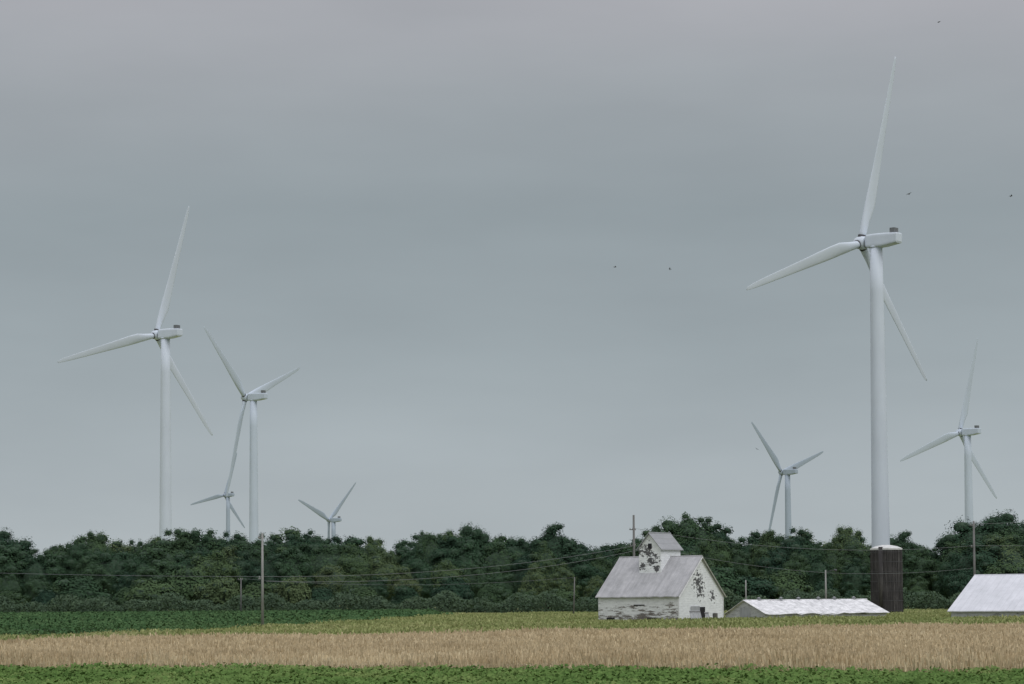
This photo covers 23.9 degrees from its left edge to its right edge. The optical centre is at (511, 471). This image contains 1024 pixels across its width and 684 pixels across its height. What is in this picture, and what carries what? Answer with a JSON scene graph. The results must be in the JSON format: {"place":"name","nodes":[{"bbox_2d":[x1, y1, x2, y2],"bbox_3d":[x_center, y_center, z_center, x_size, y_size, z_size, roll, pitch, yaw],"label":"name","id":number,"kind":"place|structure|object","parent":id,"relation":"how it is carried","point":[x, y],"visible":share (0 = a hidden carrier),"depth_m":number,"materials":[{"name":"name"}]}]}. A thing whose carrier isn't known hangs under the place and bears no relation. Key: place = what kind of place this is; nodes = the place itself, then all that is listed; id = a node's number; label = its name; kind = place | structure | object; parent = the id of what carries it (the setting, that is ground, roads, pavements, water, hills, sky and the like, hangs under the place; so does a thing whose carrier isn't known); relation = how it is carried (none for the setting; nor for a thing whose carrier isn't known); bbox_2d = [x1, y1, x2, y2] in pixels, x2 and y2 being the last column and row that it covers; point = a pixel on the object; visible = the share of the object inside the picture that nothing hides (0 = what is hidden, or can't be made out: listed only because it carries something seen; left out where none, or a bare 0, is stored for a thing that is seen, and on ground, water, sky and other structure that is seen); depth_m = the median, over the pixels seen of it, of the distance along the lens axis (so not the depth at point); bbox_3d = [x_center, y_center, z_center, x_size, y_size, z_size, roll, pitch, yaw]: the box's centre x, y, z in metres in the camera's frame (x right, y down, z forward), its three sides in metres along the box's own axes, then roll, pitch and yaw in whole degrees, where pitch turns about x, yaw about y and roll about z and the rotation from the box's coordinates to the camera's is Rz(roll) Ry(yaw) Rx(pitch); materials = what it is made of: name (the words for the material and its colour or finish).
{"place":"outdoors","nodes":[
{"label":"outdoors","id":0,"kind":"place"},
{"bbox_2d":[0,608,1023,640],"bbox_3d":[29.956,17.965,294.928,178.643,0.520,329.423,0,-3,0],"label":"grass","id":1,"kind":"structure","parent":0,"point":[473,621],"depth_m":252.38,"materials":[{"name":"green plant"}]},
{"bbox_2d":[0,0,1023,557],"label":"sky","id":2,"kind":"structure","parent":0,"point":[427,211],"materials":[{"name":"grey"}]},
{"bbox_2d":[724,596,889,617],"bbox_3d":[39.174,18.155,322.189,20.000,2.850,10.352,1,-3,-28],"label":"shed","id":3,"kind":"structure","parent":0,"point":[781,607],"depth_m":319.37,"materials":[{"name":"white metal"}]},
{"bbox_2d":[947,574,1023,616],"bbox_3d":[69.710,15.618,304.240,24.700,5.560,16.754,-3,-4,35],"label":"machine shed","id":4,"kind":"structure","parent":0,"point":[985,595],"depth_m":304.56,"materials":[{"name":"white metal"}]},
{"label":"ground","id":5,"kind":"structure","parent":0,"visible":0},
{"bbox_2d":[0,573,22,595],"bbox_3d":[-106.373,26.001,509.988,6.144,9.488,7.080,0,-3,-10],"label":"tree","id":6,"kind":"object","parent":5,"relation":"on","point":[11,582],"visible":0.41,"depth_m":508.70,"materials":[{"name":"green plant"}]},
{"bbox_2d":[0,526,35,560],"bbox_3d":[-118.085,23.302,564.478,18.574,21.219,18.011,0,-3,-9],"label":"tree","id":7,"kind":"object","parent":5,"relation":"on","point":[5,536],"visible":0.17,"depth_m":563.45,"materials":[{"name":"green plant"}]},
{"bbox_2d":[0,542,36,594],"bbox_3d":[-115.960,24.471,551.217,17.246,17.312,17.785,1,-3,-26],"label":"tree","id":8,"kind":"object","parent":5,"relation":"on","point":[11,558],"visible":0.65,"depth_m":547.39,"materials":[{"name":"green plant"}]},
{"bbox_2d":[19,552,51,600],"bbox_3d":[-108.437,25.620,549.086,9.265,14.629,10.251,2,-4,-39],"label":"tree","id":9,"kind":"object","parent":5,"relation":"on","point":[34,569],"visible":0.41,"depth_m":547.14,"materials":[{"name":"green plant"}]},
{"bbox_2d":[23,573,52,601],"bbox_3d":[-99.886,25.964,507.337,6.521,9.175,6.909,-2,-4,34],"label":"tree","id":10,"kind":"object","parent":5,"relation":"on","point":[33,586],"visible":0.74,"depth_m":505.75,"materials":[{"name":"green plant"}]},
{"bbox_2d":[31,587,59,607],"bbox_3d":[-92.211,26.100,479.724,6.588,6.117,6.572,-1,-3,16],"label":"shrub","id":11,"kind":"object","parent":5,"relation":"on","point":[44,597],"visible":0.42,"depth_m":478.32,"materials":[{"name":"green plant"}]},
{"bbox_2d":[39,552,71,587],"bbox_3d":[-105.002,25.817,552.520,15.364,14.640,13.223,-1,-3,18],"label":"tree","id":12,"kind":"object","parent":5,"relation":"on","point":[52,565],"visible":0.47,"depth_m":548.59,"materials":[{"name":"green plant"}]},
{"bbox_2d":[58,539,101,577],"bbox_3d":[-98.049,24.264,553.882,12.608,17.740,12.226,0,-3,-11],"label":"tree","id":13,"kind":"object","parent":5,"relation":"on","point":[75,555],"visible":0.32,"depth_m":551.27,"materials":[{"name":"green plant"}]},
{"bbox_2d":[52,575,117,611],"bbox_3d":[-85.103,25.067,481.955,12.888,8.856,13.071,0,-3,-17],"label":"shrub","id":14,"kind":"object","parent":5,"relation":"on","point":[84,588],"visible":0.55,"depth_m":479.10,"materials":[{"name":"green plant"}]},
{"bbox_2d":[72,554,113,592],"bbox_3d":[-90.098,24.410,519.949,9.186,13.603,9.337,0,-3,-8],"label":"tree","id":15,"kind":"object","parent":5,"relation":"on","point":[99,574],"visible":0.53,"depth_m":518.11,"materials":[{"name":"green plant"}]},
{"bbox_2d":[84,529,114,562],"bbox_3d":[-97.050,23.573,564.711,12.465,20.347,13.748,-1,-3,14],"label":"tree","id":16,"kind":"object","parent":5,"relation":"on","point":[101,545],"visible":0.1,"depth_m":563.70,"materials":[{"name":"green plant"}]},
{"bbox_2d":[77,549,147,596],"bbox_3d":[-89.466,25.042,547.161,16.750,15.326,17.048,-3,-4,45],"label":"tree","id":17,"kind":"object","parent":5,"relation":"on","point":[114,563],"visible":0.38,"depth_m":542.74,"materials":[{"name":"green plant"}]},
{"bbox_2d":[112,552,153,590],"bbox_3d":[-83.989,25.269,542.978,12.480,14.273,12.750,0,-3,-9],"label":"tree","id":18,"kind":"object","parent":5,"relation":"on","point":[133,564],"visible":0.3,"depth_m":540.36,"materials":[{"name":"green plant"}]},
{"bbox_2d":[57,206,212,540],"bbox_3d":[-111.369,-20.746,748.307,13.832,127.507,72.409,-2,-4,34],"label":"wind turbine","id":19,"kind":"object","parent":5,"relation":"on","point":[160,336],"visible":0.95,"depth_m":750.76,"materials":[{"name":"paint"}]},
{"bbox_2d":[123,577,179,609],"bbox_3d":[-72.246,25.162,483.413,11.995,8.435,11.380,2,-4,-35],"label":"shrub","id":20,"kind":"object","parent":5,"relation":"on","point":[148,590],"visible":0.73,"depth_m":480.78,"materials":[{"name":"green plant"}]},
{"bbox_2d":[131,557,179,607],"bbox_3d":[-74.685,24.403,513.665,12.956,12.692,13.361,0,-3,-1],"label":"tree","id":21,"kind":"object","parent":5,"relation":"on","point":[164,571],"visible":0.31,"depth_m":510.55,"materials":[{"name":"green plant"}]},
{"bbox_2d":[124,538,187,568],"bbox_3d":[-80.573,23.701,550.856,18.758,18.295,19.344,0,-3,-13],"label":"tree","id":22,"kind":"object","parent":5,"relation":"on","point":[154,550],"visible":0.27,"depth_m":548.99,"materials":[{"name":"green plant"}]},
{"bbox_2d":[167,565,215,610],"bbox_3d":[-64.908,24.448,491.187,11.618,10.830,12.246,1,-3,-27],"label":"shrub","id":23,"kind":"object","parent":5,"relation":"on","point":[184,581],"visible":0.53,"depth_m":488.07,"materials":[{"name":"green plant"}]},
{"bbox_2d":[187,528,213,557],"bbox_3d":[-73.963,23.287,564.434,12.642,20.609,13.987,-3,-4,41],"label":"tree","id":24,"kind":"object","parent":5,"relation":"on","point":[194,534],"visible":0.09,"depth_m":563.07,"materials":[{"name":"green plant"}]},
{"bbox_2d":[187,549,243,584],"bbox_3d":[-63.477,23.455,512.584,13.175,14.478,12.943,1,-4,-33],"label":"tree","id":25,"kind":"object","parent":5,"relation":"on","point":[218,565],"visible":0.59,"depth_m":509.91,"materials":[{"name":"green plant"}]},
{"bbox_2d":[192,577,239,604],"bbox_3d":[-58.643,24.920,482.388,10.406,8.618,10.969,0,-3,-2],"label":"shrub","id":26,"kind":"object","parent":5,"relation":"on","point":[222,590],"visible":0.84,"depth_m":478.86,"materials":[{"name":"green plant"}]},
{"bbox_2d":[191,453,244,541],"bbox_3d":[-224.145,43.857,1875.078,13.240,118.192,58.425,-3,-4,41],"label":"wind turbine","id":27,"kind":"object","parent":5,"relation":"on","point":[229,506],"visible":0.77,"depth_m":1877.76,"materials":[{"name":"grey paint"}]},
{"bbox_2d":[0,608,460,634],"bbox_3d":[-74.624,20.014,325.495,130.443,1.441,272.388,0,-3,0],"label":"corn crop","id":28,"kind":"object","parent":5,"relation":"on","point":[34,623],"visible":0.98,"depth_m":285.25,"materials":[{"name":"green plant"}]},
{"bbox_2d":[228,550,259,588],"bbox_3d":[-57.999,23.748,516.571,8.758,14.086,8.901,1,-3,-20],"label":"tree","id":29,"kind":"object","parent":5,"relation":"on","point":[245,564],"visible":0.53,"depth_m":515.08,"materials":[{"name":"green plant"}]},
{"bbox_2d":[230,538,269,567],"bbox_3d":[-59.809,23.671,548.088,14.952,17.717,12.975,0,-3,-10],"label":"tree","id":30,"kind":"object","parent":5,"relation":"on","point":[245,546],"visible":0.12,"depth_m":545.12,"materials":[{"name":"green plant"}]},
{"bbox_2d":[204,327,299,542],"bbox_3d":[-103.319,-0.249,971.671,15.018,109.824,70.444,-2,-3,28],"label":"wind turbine","id":31,"kind":"object","parent":5,"relation":"on","point":[254,396],"visible":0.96,"depth_m":967.34,"materials":[{"name":"paint"}]},
{"bbox_2d":[227,582,279,610],"bbox_3d":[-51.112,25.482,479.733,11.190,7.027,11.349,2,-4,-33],"label":"shrub","id":32,"kind":"object","parent":5,"relation":"on","point":[251,590],"visible":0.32,"depth_m":477.97,"materials":[{"name":"green plant"}]},
{"bbox_2d":[258,533,263,624],"bbox_3d":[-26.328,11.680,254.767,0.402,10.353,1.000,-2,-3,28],"label":"utility pole","id":33,"kind":"object","parent":5,"relation":"on","point":[262,584],"visible":0.97,"depth_m":254.65,"materials":[{"name":"grey wood"}]},
{"bbox_2d":[248,551,289,585],"bbox_3d":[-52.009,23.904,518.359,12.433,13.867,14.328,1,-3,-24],"label":"tree","id":34,"kind":"object","parent":5,"relation":"on","point":[268,570],"visible":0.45,"depth_m":514.30,"materials":[{"name":"green plant"}]},
{"bbox_2d":[267,575,311,606],"bbox_3d":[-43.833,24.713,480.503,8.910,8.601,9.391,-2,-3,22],"label":"shrub","id":35,"kind":"object","parent":5,"relation":"on","point":[293,590],"visible":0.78,"depth_m":477.39,"materials":[{"name":"green plant"}]},
{"bbox_2d":[270,546,316,587],"bbox_3d":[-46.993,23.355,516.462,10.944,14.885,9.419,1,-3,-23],"label":"tree","id":36,"kind":"object","parent":5,"relation":"on","point":[293,566],"visible":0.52,"depth_m":514.17,"materials":[{"name":"green plant"}]},
{"bbox_2d":[280,528,323,550],"bbox_3d":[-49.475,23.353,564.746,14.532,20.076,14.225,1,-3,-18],"label":"tree","id":37,"kind":"object","parent":5,"relation":"on","point":[292,541],"visible":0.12,"depth_m":563.30,"materials":[{"name":"green plant"}]},
{"bbox_2d":[309,586,337,607],"bbox_3d":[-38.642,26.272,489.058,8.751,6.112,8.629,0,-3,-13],"label":"shrub","id":38,"kind":"object","parent":5,"relation":"on","point":[323,594],"visible":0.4,"depth_m":487.85,"materials":[{"name":"green plant"}]},
{"bbox_2d":[298,482,355,541],"bbox_3d":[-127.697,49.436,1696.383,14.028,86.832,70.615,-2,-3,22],"label":"wind turbine","id":39,"kind":"object","parent":5,"relation":"on","point":[329,519],"visible":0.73,"depth_m":1699.24,"materials":[{"name":"grey paint"}]},
{"bbox_2d":[302,541,352,573],"bbox_3d":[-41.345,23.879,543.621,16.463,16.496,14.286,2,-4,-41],"label":"tree","id":40,"kind":"object","parent":5,"relation":"on","point":[331,555],"visible":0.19,"depth_m":539.89,"materials":[{"name":"green plant"}]},
{"bbox_2d":[310,564,356,604],"bbox_3d":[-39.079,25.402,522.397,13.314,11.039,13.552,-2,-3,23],"label":"tree","id":41,"kind":"object","parent":5,"relation":"on","point":[332,576],"visible":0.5,"depth_m":518.65,"materials":[{"name":"green plant"}]},
{"bbox_2d":[337,544,372,581],"bbox_3d":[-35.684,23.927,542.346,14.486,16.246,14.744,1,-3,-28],"label":"tree","id":42,"kind":"object","parent":5,"relation":"on","point":[355,562],"visible":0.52,"depth_m":538.15,"materials":[{"name":"green plant"}]},
{"bbox_2d":[361,576,390,597],"bbox_3d":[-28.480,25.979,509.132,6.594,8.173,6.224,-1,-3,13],"label":"tree","id":43,"kind":"object","parent":5,"relation":"on","point":[379,588],"visible":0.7,"depth_m":507.49,"materials":[{"name":"green plant"}]},
{"bbox_2d":[349,552,411,600],"bbox_3d":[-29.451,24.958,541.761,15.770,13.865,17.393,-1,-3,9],"label":"tree","id":44,"kind":"object","parent":5,"relation":"on","point":[385,569],"visible":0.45,"depth_m":537.49,"materials":[{"name":"green plant"}]},
{"bbox_2d":[388,585,422,603],"bbox_3d":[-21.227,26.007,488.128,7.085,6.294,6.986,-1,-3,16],"label":"shrub","id":45,"kind":"object","parent":5,"relation":"on","point":[402,593],"visible":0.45,"depth_m":486.03,"materials":[{"name":"green plant"}]},
{"bbox_2d":[392,572,422,594],"bbox_3d":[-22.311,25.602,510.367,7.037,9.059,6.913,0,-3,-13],"label":"tree","id":46,"kind":"object","parent":5,"relation":"on","point":[401,581],"visible":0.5,"depth_m":508.95,"materials":[{"name":"green plant"}]},
{"bbox_2d":[399,548,435,579],"bbox_3d":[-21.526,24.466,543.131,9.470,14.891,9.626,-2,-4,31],"label":"tree","id":47,"kind":"object","parent":5,"relation":"on","point":[418,564],"visible":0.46,"depth_m":541.29,"materials":[{"name":"green plant"}]},
{"bbox_2d":[417,572,433,603],"bbox_3d":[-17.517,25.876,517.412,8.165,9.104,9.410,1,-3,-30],"label":"tree","id":48,"kind":"object","parent":5,"relation":"on","point":[426,589],"visible":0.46,"depth_m":514.50,"materials":[{"name":"green plant"}]},
{"bbox_2d":[415,531,441,608],"bbox_3d":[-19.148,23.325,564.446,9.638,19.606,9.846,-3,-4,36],"label":"tree","id":49,"kind":"object","parent":5,"relation":"on","point":[428,545],"visible":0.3,"depth_m":563.22,"materials":[{"name":"green plant"}]},
{"bbox_2d":[427,535,465,572],"bbox_3d":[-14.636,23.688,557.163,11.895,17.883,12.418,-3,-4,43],"label":"tree","id":50,"kind":"object","parent":5,"relation":"on","point":[440,554],"visible":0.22,"depth_m":555.03,"materials":[{"name":"green plant"}]},
{"bbox_2d":[423,558,471,588],"bbox_3d":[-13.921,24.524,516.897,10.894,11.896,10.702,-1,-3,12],"label":"tree","id":51,"kind":"object","parent":5,"relation":"on","point":[439,571],"visible":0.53,"depth_m":514.64,"materials":[{"name":"green plant"}]},
{"bbox_2d":[429,575,476,611],"bbox_3d":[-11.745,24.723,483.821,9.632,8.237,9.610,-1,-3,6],"label":"tree","id":52,"kind":"object","parent":5,"relation":"on","point":[460,587],"visible":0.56,"depth_m":481.54,"materials":[{"name":"green plant"}]},
{"bbox_2d":[442,541,490,576],"bbox_3d":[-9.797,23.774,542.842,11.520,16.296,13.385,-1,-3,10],"label":"tree","id":53,"kind":"object","parent":5,"relation":"on","point":[471,557],"visible":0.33,"depth_m":541.06,"materials":[{"name":"green plant"}]},
{"bbox_2d":[449,521,496,560],"bbox_3d":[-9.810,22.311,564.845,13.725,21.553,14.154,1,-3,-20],"label":"tree","id":54,"kind":"object","parent":5,"relation":"on","point":[478,538],"visible":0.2,"depth_m":562.64,"materials":[{"name":"green plant"}]},
{"bbox_2d":[461,562,491,604],"bbox_3d":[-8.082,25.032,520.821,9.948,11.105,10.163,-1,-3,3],"label":"tree","id":55,"kind":"object","parent":5,"relation":"on","point":[481,578],"visible":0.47,"depth_m":518.60,"materials":[{"name":"green plant"}]},
{"bbox_2d":[0,587,960,612],"bbox_3d":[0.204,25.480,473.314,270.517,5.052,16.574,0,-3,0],"label":"undergrowth","id":56,"kind":"object","parent":5,"relation":"on","point":[526,602],"visible":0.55,"depth_m":467.98,"materials":[{"name":"green plant"}]},
{"bbox_2d":[477,582,511,602],"bbox_3d":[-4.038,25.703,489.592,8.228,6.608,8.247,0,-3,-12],"label":"shrub","id":57,"kind":"object","parent":5,"relation":"on","point":[493,593],"visible":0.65,"depth_m":487.37,"materials":[{"name":"green plant"}]},
{"bbox_2d":[483,570,516,596],"bbox_3d":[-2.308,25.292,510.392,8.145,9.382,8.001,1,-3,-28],"label":"tree","id":58,"kind":"object","parent":5,"relation":"on","point":[508,584],"visible":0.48,"depth_m":509.29,"materials":[{"name":"green plant"}]},
{"bbox_2d":[479,539,523,578],"bbox_3d":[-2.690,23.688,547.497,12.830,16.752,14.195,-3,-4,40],"label":"tree","id":59,"kind":"object","parent":5,"relation":"on","point":[501,556],"visible":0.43,"depth_m":544.67,"materials":[{"name":"green plant"}]},
{"bbox_2d":[0,621,1023,673],"bbox_3d":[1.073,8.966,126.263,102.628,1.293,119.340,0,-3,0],"label":"wheat crop","id":60,"kind":"object","parent":5,"relation":"on","point":[904,647],"visible":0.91,"depth_m":100.36,"materials":[{"name":"beige plant"}]},
{"bbox_2d":[0,661,1023,683],"bbox_3d":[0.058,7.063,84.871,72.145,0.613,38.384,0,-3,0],"label":"soybean crop","id":61,"kind":"object","parent":5,"relation":"on","point":[123,673],"visible":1,"depth_m":78.89,"materials":[{"name":"green plant"}]},
{"bbox_2d":[494,536,531,609],"bbox_3d":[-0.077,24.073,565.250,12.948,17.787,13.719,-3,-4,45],"label":"tree","id":62,"kind":"object","parent":5,"relation":"on","point":[520,547],"visible":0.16,"depth_m":563.28,"materials":[{"name":"green plant"}]},
{"bbox_2d":[501,550,546,597],"bbox_3d":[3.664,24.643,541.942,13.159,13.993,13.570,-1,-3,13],"label":"tree","id":63,"kind":"object","parent":5,"relation":"on","point":[520,572],"visible":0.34,"depth_m":539.61,"materials":[{"name":"green plant"}]},
{"bbox_2d":[517,562,551,608],"bbox_3d":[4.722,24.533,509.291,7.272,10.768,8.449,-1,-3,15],"label":"tree","id":64,"kind":"object","parent":5,"relation":"on","point":[540,584],"visible":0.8,"depth_m":507.64,"materials":[{"name":"green plant"}]},
{"bbox_2d":[530,540,563,608],"bbox_3d":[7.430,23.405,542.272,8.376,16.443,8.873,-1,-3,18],"label":"tree","id":65,"kind":"object","parent":5,"relation":"on","point":[546,556],"visible":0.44,"depth_m":541.18,"materials":[{"name":"green plant"}]},
{"bbox_2d":[525,521,579,610],"bbox_3d":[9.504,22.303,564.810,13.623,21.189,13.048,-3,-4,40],"label":"tree","id":66,"kind":"object","parent":5,"relation":"on","point":[559,544],"visible":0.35,"depth_m":562.41,"materials":[{"name":"green plant"}]},
{"bbox_2d":[549,562,580,611],"bbox_3d":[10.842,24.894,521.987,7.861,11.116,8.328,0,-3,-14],"label":"tree","id":67,"kind":"object","parent":5,"relation":"on","point":[566,581],"visible":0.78,"depth_m":519.88,"materials":[{"name":"green plant"}]},
{"bbox_2d":[555,550,607,598],"bbox_3d":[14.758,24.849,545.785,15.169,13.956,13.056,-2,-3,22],"label":"tree","id":68,"kind":"object","parent":5,"relation":"on","point":[585,572],"visible":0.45,"depth_m":542.15,"materials":[{"name":"green plant"}]},
{"bbox_2d":[595,532,726,619],"bbox_3d":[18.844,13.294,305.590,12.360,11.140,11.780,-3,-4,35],"label":"barn","id":69,"kind":"structure","parent":5,"relation":"on","point":[659,576],"depth_m":302.79,"materials":[{"name":"weathered painted wood"},{"name":"weathered metal"}]},
{"bbox_2d":[643,515,690,545],"bbox_3d":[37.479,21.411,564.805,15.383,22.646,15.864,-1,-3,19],"label":"tree","id":70,"kind":"object","parent":5,"relation":"on","point":[669,526],"visible":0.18,"depth_m":561.27,"materials":[{"name":"green plant"}]},
{"bbox_2d":[673,511,713,544],"bbox_3d":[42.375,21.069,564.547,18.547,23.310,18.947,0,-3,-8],"label":"tree","id":71,"kind":"object","parent":5,"relation":"on","point":[690,528],"visible":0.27,"depth_m":561.12,"materials":[{"name":"green plant"}]},
{"bbox_2d":[694,533,738,574],"bbox_3d":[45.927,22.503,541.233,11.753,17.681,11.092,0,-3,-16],"label":"tree","id":72,"kind":"object","parent":5,"relation":"on","point":[710,549],"visible":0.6,"depth_m":539.78,"materials":[{"name":"green plant"}]},
{"bbox_2d":[700,520,740,550],"bbox_3d":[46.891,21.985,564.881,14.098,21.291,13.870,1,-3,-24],"label":"tree","id":73,"kind":"object","parent":5,"relation":"on","point":[721,535],"visible":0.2,"depth_m":563.21,"materials":[{"name":"green plant"}]},
{"bbox_2d":[710,565,750,609],"bbox_3d":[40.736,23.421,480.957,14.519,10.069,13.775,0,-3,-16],"label":"shrub","id":74,"kind":"object","parent":5,"relation":"on","point":[726,577],"visible":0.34,"depth_m":476.92,"materials":[{"name":"green plant"}]},
{"bbox_2d":[730,542,751,576],"bbox_3d":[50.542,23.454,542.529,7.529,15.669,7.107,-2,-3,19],"label":"tree","id":75,"kind":"object","parent":5,"relation":"on","point":[742,560],"visible":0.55,"depth_m":541.19,"materials":[{"name":"green plant"}]},
{"bbox_2d":[739,575,776,600],"bbox_3d":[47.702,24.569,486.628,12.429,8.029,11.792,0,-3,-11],"label":"shrub","id":76,"kind":"object","parent":5,"relation":"on","point":[763,587],"visible":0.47,"depth_m":483.51,"materials":[{"name":"green plant"}]},
{"bbox_2d":[748,547,772,576],"bbox_3d":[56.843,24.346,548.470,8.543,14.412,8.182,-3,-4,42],"label":"tree","id":77,"kind":"object","parent":5,"relation":"on","point":[754,570],"visible":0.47,"depth_m":547.36,"materials":[{"name":"green plant"}]},
{"bbox_2d":[749,529,780,558],"bbox_3d":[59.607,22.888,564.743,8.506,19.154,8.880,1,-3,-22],"label":"tree","id":78,"kind":"object","parent":5,"relation":"on","point":[765,542],"visible":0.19,"depth_m":564.10,"materials":[{"name":"green plant"}]},
{"bbox_2d":[751,422,822,538],"bbox_3d":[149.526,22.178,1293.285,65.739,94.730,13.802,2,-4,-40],"label":"wind turbine","id":79,"kind":"object","parent":5,"relation":"on","point":[787,472],"visible":0.82,"depth_m":1289.94,"materials":[{"name":"grey paint"}]},
{"bbox_2d":[754,534,820,576],"bbox_3d":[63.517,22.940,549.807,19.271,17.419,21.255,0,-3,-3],"label":"tree","id":80,"kind":"object","parent":5,"relation":"on","point":[780,557],"visible":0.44,"depth_m":544.85,"materials":[{"name":"green plant"}]},
{"bbox_2d":[766,567,813,598],"bbox_3d":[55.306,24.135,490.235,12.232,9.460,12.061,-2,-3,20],"label":"shrub","id":81,"kind":"object","parent":5,"relation":"on","point":[785,581],"visible":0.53,"depth_m":488.40,"materials":[{"name":"green plant"}]},
{"bbox_2d":[782,549,811,584],"bbox_3d":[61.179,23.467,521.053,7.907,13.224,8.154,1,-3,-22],"label":"tree","id":82,"kind":"object","parent":5,"relation":"on","point":[801,563],"visible":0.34,"depth_m":519.57,"materials":[{"name":"green plant"}]},
{"bbox_2d":[804,553,836,589],"bbox_3d":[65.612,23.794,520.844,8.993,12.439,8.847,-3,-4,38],"label":"tree","id":83,"kind":"object","parent":5,"relation":"on","point":[814,575],"visible":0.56,"depth_m":519.08,"materials":[{"name":"green plant"}]},
{"bbox_2d":[823,540,844,593],"bbox_3d":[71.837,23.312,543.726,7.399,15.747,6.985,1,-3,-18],"label":"tree","id":84,"kind":"object","parent":5,"relation":"on","point":[834,557],"visible":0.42,"depth_m":542.45,"materials":[{"name":"green plant"}]},
{"bbox_2d":[746,57,926,547],"bbox_3d":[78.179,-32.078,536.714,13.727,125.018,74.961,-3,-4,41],"label":"wind turbine","id":85,"kind":"object","parent":5,"relation":"on","point":[863,242],"visible":0.94,"depth_m":537.56,"materials":[{"name":"paint"}]},
{"bbox_2d":[827,524,871,554],"bbox_3d":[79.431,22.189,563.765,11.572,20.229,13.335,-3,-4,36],"label":"tree","id":86,"kind":"object","parent":5,"relation":"on","point":[842,538],"visible":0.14,"depth_m":562.80,"materials":[{"name":"green plant"}]},
{"bbox_2d":[838,542,869,595],"bbox_3d":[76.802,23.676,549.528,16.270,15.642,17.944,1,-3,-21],"label":"tree","id":87,"kind":"object","parent":5,"relation":"on","point":[853,550],"visible":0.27,"depth_m":545.48,"materials":[{"name":"green plant"}]},
{"bbox_2d":[838,557,870,594],"bbox_3d":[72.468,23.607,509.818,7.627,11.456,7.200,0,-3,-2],"label":"tree","id":88,"kind":"object","parent":5,"relation":"on","point":[860,579],"visible":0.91,"depth_m":507.95,"materials":[{"name":"green plant"}]},
{"bbox_2d":[870,545,903,612],"bbox_3d":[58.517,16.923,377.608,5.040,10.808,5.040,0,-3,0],"label":"silo","id":89,"kind":"object","parent":5,"relation":"on","point":[886,592],"visible":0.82,"depth_m":375.46,"materials":[{"name":"wood"}]},
{"bbox_2d":[890,530,926,605],"bbox_3d":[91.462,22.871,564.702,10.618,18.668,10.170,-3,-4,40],"label":"tree","id":90,"kind":"object","parent":5,"relation":"on","point":[902,539],"visible":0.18,"depth_m":563.57,"materials":[{"name":"green plant"}]},
{"bbox_2d":[894,542,924,592],"bbox_3d":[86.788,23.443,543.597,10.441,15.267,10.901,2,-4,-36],"label":"tree","id":91,"kind":"object","parent":5,"relation":"on","point":[909,562],"visible":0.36,"depth_m":540.81,"materials":[{"name":"green plant"}]},
{"bbox_2d":[902,546,937,595],"bbox_3d":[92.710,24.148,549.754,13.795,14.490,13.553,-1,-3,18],"label":"tree","id":92,"kind":"object","parent":5,"relation":"on","point":[926,564],"visible":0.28,"depth_m":546.35,"materials":[{"name":"green plant"}]},
{"bbox_2d":[932,552,959,598],"bbox_3d":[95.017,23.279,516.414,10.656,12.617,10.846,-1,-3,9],"label":"tree","id":93,"kind":"object","parent":5,"relation":"on","point":[939,585],"visible":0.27,"depth_m":515.56,"materials":[{"name":"green plant"}]},
{"bbox_2d":[929,539,966,586],"bbox_3d":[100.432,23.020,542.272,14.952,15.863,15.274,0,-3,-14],"label":"tree","id":94,"kind":"object","parent":5,"relation":"on","point":[958,548],"visible":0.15,"depth_m":540.99,"materials":[{"name":"green plant"}]},
{"bbox_2d":[900,338,996,523],"bbox_3d":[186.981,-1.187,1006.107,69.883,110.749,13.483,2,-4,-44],"label":"wind turbine","id":95,"kind":"object","parent":5,"relation":"on","point":[965,434],"visible":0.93,"depth_m":1007.39,"materials":[{"name":"paint"}]},
{"bbox_2d":[925,526,972,563],"bbox_3d":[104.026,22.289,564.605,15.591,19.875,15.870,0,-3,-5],"label":"tree","id":96,"kind":"object","parent":5,"relation":"on","point":[949,538],"visible":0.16,"depth_m":563.20,"materials":[{"name":"green plant"}]},
{"bbox_2d":[946,567,984,595],"bbox_3d":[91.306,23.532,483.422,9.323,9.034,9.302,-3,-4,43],"label":"shrub","id":97,"kind":"object","parent":5,"relation":"on","point":[960,581],"visible":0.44,"depth_m":482.12,"materials":[{"name":"green plant"}]},
{"bbox_2d":[943,538,1011,588],"bbox_3d":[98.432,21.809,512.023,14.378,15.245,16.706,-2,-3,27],"label":"tree","id":98,"kind":"object","parent":5,"relation":"on","point":[984,558],"visible":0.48,"depth_m":509.53,"materials":[{"name":"green plant"}]},
{"bbox_2d":[944,515,1012,555],"bbox_3d":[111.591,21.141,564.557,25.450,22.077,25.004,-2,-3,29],"label":"tree","id":99,"kind":"object","parent":5,"relation":"on","point":[960,527],"visible":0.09,"depth_m":562.72,"materials":[{"name":"green plant"}]},
{"bbox_2d":[965,533,1023,567],"bbox_3d":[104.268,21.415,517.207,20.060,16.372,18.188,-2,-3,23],"label":"tree","id":100,"kind":"object","parent":5,"relation":"on","point":[1016,557],"visible":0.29,"depth_m":513.75,"materials":[{"name":"green plant"}]},
{"bbox_2d":[977,509,1023,538],"bbox_3d":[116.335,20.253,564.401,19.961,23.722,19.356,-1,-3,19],"label":"tree","id":101,"kind":"object","parent":5,"relation":"on","point":[1005,518],"visible":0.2,"depth_m":561.43,"materials":[{"name":"green plant"}]},
{"bbox_2d":[981,525,1023,548],"bbox_3d":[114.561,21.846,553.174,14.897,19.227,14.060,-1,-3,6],"label":"tree","id":102,"kind":"object","parent":5,"relation":"on","point":[1017,537],"visible":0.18,"depth_m":552.70,"materials":[{"name":"green plant"}]},
{"bbox_2d":[984,562,1023,573],"bbox_3d":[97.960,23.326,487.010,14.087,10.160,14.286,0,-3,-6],"label":"shrub","id":103,"kind":"object","parent":5,"relation":"on","point":[1004,569],"visible":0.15,"depth_m":484.63,"materials":[{"name":"green plant"}]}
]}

